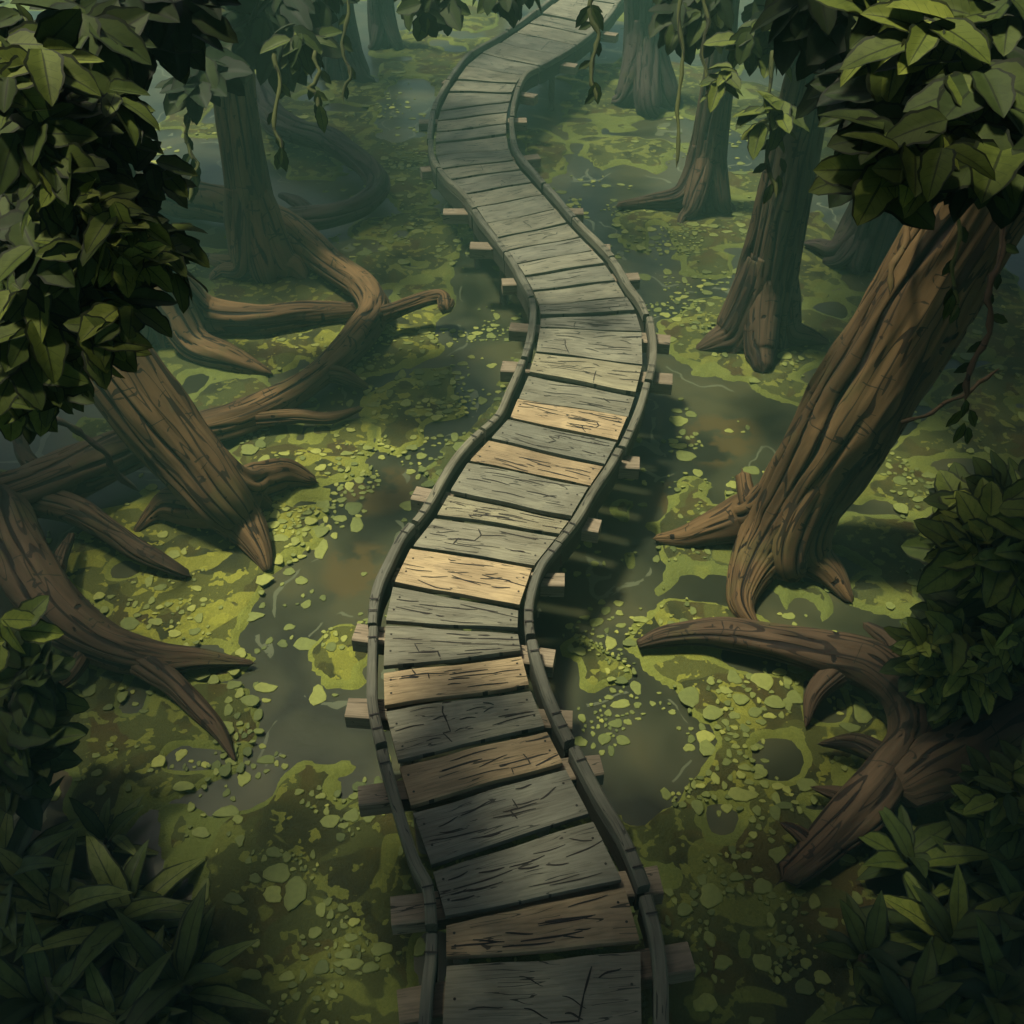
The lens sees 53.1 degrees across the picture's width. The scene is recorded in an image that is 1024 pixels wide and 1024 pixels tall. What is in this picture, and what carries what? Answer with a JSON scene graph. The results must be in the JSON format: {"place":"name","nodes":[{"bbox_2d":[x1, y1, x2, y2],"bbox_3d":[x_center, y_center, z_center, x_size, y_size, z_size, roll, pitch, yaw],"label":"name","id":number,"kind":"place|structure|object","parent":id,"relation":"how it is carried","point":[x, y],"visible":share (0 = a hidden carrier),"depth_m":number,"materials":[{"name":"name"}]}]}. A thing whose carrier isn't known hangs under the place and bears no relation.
{"place":"outdoors","nodes":[
{"label":"outdoors","id":0,"kind":"place"},
{"bbox_2d":[0,0,1023,1023],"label":"ground","id":1,"kind":"structure","parent":0,"point":[363,873],"depth_m":9.24,"materials":[{"name":"green plant"}]},
{"bbox_2d":[0,776,95,952],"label":"strap leaf plant","id":2,"kind":"object","parent":1,"relation":"on","point":[17,838],"visible":0.66,"depth_m":7.17,"materials":[{"name":"green plant"}]},
{"bbox_2d":[0,908,123,1023],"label":"strap leaf plant","id":3,"kind":"object","parent":1,"relation":"on","point":[25,998],"visible":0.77,"depth_m":6.49,"materials":[{"name":"green plant"}]},
{"bbox_2d":[0,827,165,1013],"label":"strap leaf plant","id":4,"kind":"object","parent":1,"relation":"on","point":[51,914],"visible":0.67,"depth_m":6.97,"materials":[{"name":"green plant"}]},
{"bbox_2d":[20,831,205,996],"bbox_3d":[-2.713,2.736,6.969,1.374,0.773,1.282,13,44,14],"label":"strap leaf plant","id":5,"kind":"object","parent":1,"relation":"on","point":[150,916],"visible":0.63,"depth_m":6.96,"materials":[{"name":"green plant"}]},
{"bbox_2d":[69,794,158,855],"bbox_3d":[-2.898,2.341,7.482,0.658,0.507,0.651,29,50,28],"label":"strap leaf plant","id":6,"kind":"object","parent":1,"relation":"on","point":[110,838],"visible":0.63,"depth_m":7.43,"materials":[{"name":"green plant"}]},
{"bbox_2d":[49,925,193,1023],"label":"strap leaf plant","id":7,"kind":"object","parent":1,"relation":"on","point":[97,989],"visible":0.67,"depth_m":6.47,"materials":[{"name":"green plant"}]},
{"bbox_2d":[0,430,253,761],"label":"root","id":8,"kind":"object","parent":1,"relation":"on","point":[61,484],"visible":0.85,"depth_m":8.95,"materials":[{"name":"brown plant"}]},
{"bbox_2d":[0,0,318,571],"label":"leaning tree","id":9,"kind":"object","parent":1,"relation":"on","point":[96,247],"visible":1,"depth_m":4.05,"materials":[{"name":"green plant"}]},
{"bbox_2d":[56,416,137,490],"bbox_3d":[-3.522,-0.488,8.661,0.503,0.938,0.100,-13,44,-14],"label":"hanging vine","id":10,"kind":"object","parent":9,"relation":"hanging from","point":[99,447],"visible":0.9,"depth_m":8.63,"materials":[{"name":"brown plant"}]},
{"bbox_2d":[110,882,270,1023],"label":"strap leaf plant","id":11,"kind":"object","parent":1,"relation":"on","point":[183,970],"visible":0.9,"depth_m":6.62,"materials":[{"name":"green plant"}]},
{"bbox_2d":[128,163,356,376],"bbox_3d":[-7.960,-4.999,8.865,8.346,9.502,9.264,25,48,25],"label":"root","id":12,"kind":"object","parent":1,"relation":"on","point":[201,321],"visible":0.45,"depth_m":12.47,"materials":[{"name":"brown plant"}]},
{"bbox_2d":[155,0,359,283],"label":"tree","id":13,"kind":"object","parent":1,"relation":"on","point":[294,34],"visible":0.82,"depth_m":9.34,"materials":[{"name":"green plant"}]},
{"bbox_2d":[182,113,200,202],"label":"hanging vine","id":14,"kind":"object","parent":13,"relation":"hanging from","point":[196,180],"visible":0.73,"depth_m":8.20,"materials":[{"name":"green plant"}]},
{"bbox_2d":[267,51,290,171],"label":"hanging vine","id":15,"kind":"object","parent":13,"relation":"hanging from","point":[281,159],"visible":1,"depth_m":7.99,"materials":[{"name":"green plant"}]},
{"bbox_2d":[306,50,330,133],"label":"hanging vine","id":16,"kind":"object","parent":13,"relation":"hanging from","point":[321,117],"visible":1,"depth_m":8.01,"materials":[{"name":"green plant"}]},
{"bbox_2d":[255,74,390,229],"bbox_3d":[-3.167,-5.812,16.220,2.139,0.586,5.212,-8,43,-9],"label":"arching root","id":17,"kind":"object","parent":13,"relation":"attached to","point":[363,164],"visible":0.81,"depth_m":15.45,"materials":[{"name":"grey plant"}]},
{"bbox_2d":[338,0,355,100],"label":"hanging vine","id":18,"kind":"object","parent":13,"relation":"hanging from","point":[345,43],"visible":1,"depth_m":8.99,"materials":[{"name":"green plant"}]},
{"bbox_2d":[393,0,470,41],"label":"leafy bough","id":19,"kind":"object","parent":13,"relation":"attached to","point":[433,18],"visible":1,"depth_m":9.34,"materials":[{"name":"green plant"}]},
{"bbox_2d":[472,0,541,28],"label":"leafy bough","id":20,"kind":"object","parent":13,"relation":"attached to","point":[510,11],"visible":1,"depth_m":9.47,"materials":[{"name":"green plant"}]},
{"bbox_2d":[319,4,375,82],"bbox_3d":[-3.959,-11.382,15.996,6.886,9.520,7.050,0,42,0],"label":"tree","id":21,"kind":"object","parent":1,"relation":"on","point":[335,69],"visible":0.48,"depth_m":19.06,"materials":[{"name":"grey plant"}]},
{"bbox_2d":[367,0,404,50],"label":"tree","id":22,"kind":"object","parent":1,"relation":"on","point":[383,31],"visible":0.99,"depth_m":20.43,"materials":[{"name":"grey plant"}]},
{"bbox_2d":[345,0,695,1023],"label":"boardwalk","id":23,"kind":"structure","parent":1,"relation":"on","point":[533,460],"depth_m":8.02,"materials":[{"name":"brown wood"}]},
{"bbox_2d":[611,0,682,118],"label":"tree","id":24,"kind":"object","parent":1,"relation":"on","point":[647,86],"visible":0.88,"depth_m":17.86,"materials":[{"name":"grey plant"}]},
{"bbox_2d":[614,0,739,222],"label":"tree","id":25,"kind":"object","parent":1,"relation":"on","point":[702,185],"visible":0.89,"depth_m":14.83,"materials":[{"name":"brown plant"}]},
{"bbox_2d":[696,0,828,373],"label":"tree","id":26,"kind":"object","parent":1,"relation":"on","point":[759,321],"visible":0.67,"depth_m":11.39,"materials":[{"name":"brown plant"}]},
{"bbox_2d":[675,0,684,167],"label":"hanging vine","id":27,"kind":"object","parent":26,"relation":"hanging from","point":[681,75],"visible":1,"depth_m":8.59,"materials":[{"name":"green plant"}]},
{"bbox_2d":[648,0,733,65],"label":"leafy bough","id":28,"kind":"object","parent":26,"relation":"attached to","point":[693,19],"visible":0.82,"depth_m":8.79,"materials":[{"name":"green plant"}]},
{"bbox_2d":[699,0,710,77],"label":"hanging vine","id":29,"kind":"object","parent":26,"relation":"hanging from","point":[707,27],"visible":0.9,"depth_m":8.59,"materials":[{"name":"green plant"}]},
{"bbox_2d":[753,50,786,204],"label":"hanging vine","id":30,"kind":"object","parent":26,"relation":"hanging from","point":[776,186],"visible":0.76,"depth_m":7.79,"materials":[{"name":"green plant"}]},
{"bbox_2d":[636,617,1023,887],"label":"fallen branch","id":31,"kind":"object","parent":1,"relation":"on","point":[913,759],"visible":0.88,"depth_m":7.65,"materials":[{"name":"brown wood"}]},
{"bbox_2d":[651,0,1023,620],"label":"leaning tree","id":32,"kind":"object","parent":1,"relation":"on","point":[920,103],"visible":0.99,"depth_m":5.12,"materials":[{"name":"brown plant"}]},
{"bbox_2d":[575,0,603,104],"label":"hanging vine","id":33,"kind":"object","parent":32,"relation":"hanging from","point":[593,12],"visible":1,"depth_m":8.60,"materials":[{"name":"green plant"}]},
{"bbox_2d":[887,225,910,295],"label":"vine","id":34,"kind":"object","parent":32,"relation":"hanging from","point":[897,257],"visible":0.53,"depth_m":7.58,"materials":[{"name":"brown plant"}]},
{"bbox_2d":[900,368,999,423],"bbox_3d":[3.092,-0.803,7.190,0.745,0.303,0.063,-13,44,-14],"label":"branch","id":35,"kind":"object","parent":32,"relation":"hanging from","point":[961,396],"visible":0.94,"depth_m":7.19,"materials":[{"name":"brown plant"}]},
{"bbox_2d":[942,218,968,323],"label":"hanging vine","id":36,"kind":"object","parent":32,"relation":"hanging from","point":[951,306],"visible":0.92,"depth_m":6.20,"materials":[{"name":"green plant"}]},
{"bbox_2d":[946,225,1018,443],"bbox_3d":[3.062,-1.178,6.615,0.238,1.160,1.006,16,44,17],"label":"hanging vine","id":37,"kind":"object","parent":32,"relation":"hanging from","point":[978,348],"visible":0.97,"depth_m":6.59,"materials":[{"name":"green plant"}]},
{"bbox_2d":[804,199,902,273],"bbox_3d":[7.963,-8.506,12.414,8.758,9.987,8.591,0,42,0],"label":"tree","id":38,"kind":"object","parent":1,"relation":"on","point":[852,246],"visible":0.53,"depth_m":13.76,"materials":[{"name":"grey plant"}]},
{"bbox_2d":[813,890,938,994],"bbox_3d":[2.416,2.908,6.816,0.729,0.556,0.780,-20,46,-21],"label":"broad leaf plant","id":39,"kind":"object","parent":1,"relation":"on","point":[865,943],"visible":0.82,"depth_m":6.81,"materials":[{"name":"green plant"}]},
{"bbox_2d":[820,936,965,1023],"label":"broad leaf plant","id":40,"kind":"object","parent":1,"relation":"on","point":[920,1001],"visible":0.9,"depth_m":6.50,"materials":[{"name":"green plant"}]},
{"bbox_2d":[855,802,995,901],"bbox_3d":[2.900,2.499,7.274,0.983,0.551,0.933,0,42,0],"label":"broad leaf plant","id":41,"kind":"object","parent":1,"relation":"on","point":[897,843],"visible":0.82,"depth_m":7.29,"materials":[{"name":"green plant"}]},
{"bbox_2d":[860,862,1023,1023],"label":"broad leaf plant","id":42,"kind":"object","parent":1,"relation":"on","point":[951,928],"visible":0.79,"depth_m":6.86,"materials":[{"name":"green plant"}]},
{"bbox_2d":[879,449,1023,728],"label":"bush","id":43,"kind":"object","parent":1,"relation":"on","point":[957,635],"visible":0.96,"depth_m":7.31,"materials":[{"name":"green plant"}]},
{"bbox_2d":[918,914,1023,1023],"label":"broad leaf plant","id":44,"kind":"object","parent":1,"relation":"on","point":[994,996],"visible":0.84,"depth_m":6.56,"materials":[{"name":"green plant"}]},
{"bbox_2d":[930,811,1023,908],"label":"broad leaf plant","id":45,"kind":"object","parent":1,"relation":"on","point":[968,834],"visible":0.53,"depth_m":7.21,"materials":[{"name":"green plant"}]},
{"bbox_2d":[944,854,1023,962],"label":"broad leaf plant","id":46,"kind":"object","parent":1,"relation":"on","point":[1010,881],"visible":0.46,"depth_m":6.96,"materials":[{"name":"green plant"}]},
{"bbox_2d":[950,738,1023,859],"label":"bush","id":47,"kind":"object","parent":1,"relation":"on","point":[989,797],"visible":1,"depth_m":6.75,"materials":[{"name":"green plant"}]},
{"bbox_2d":[0,0,1023,988],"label":"water","id":48,"kind":"structure","parent":0,"point":[642,768],"depth_m":10.21,"materials":[{"name":"green liquid"}]},
{"bbox_2d":[0,595,89,830],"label":"bush","id":49,"kind":"object","parent":48,"relation":"on","point":[41,706],"visible":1,"depth_m":6.84,"materials":[{"name":"green plant"}]},
{"bbox_2d":[136,162,454,441],"bbox_3d":[-3.144,-3.351,13.541,3.698,0.695,7.053,-15,44,-16],"label":"fallen branch","id":50,"kind":"object","parent":48,"relation":"on","point":[353,342],"visible":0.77,"depth_m":12.14,"materials":[{"name":"brown wood"}]},
{"bbox_2d":[46,71,1023,1023],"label":"duckweed","id":51,"kind":"object","parent":48,"relation":"on","point":[710,897],"visible":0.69,"depth_m":8.55,"materials":[{"name":"green plant"}]}
]}

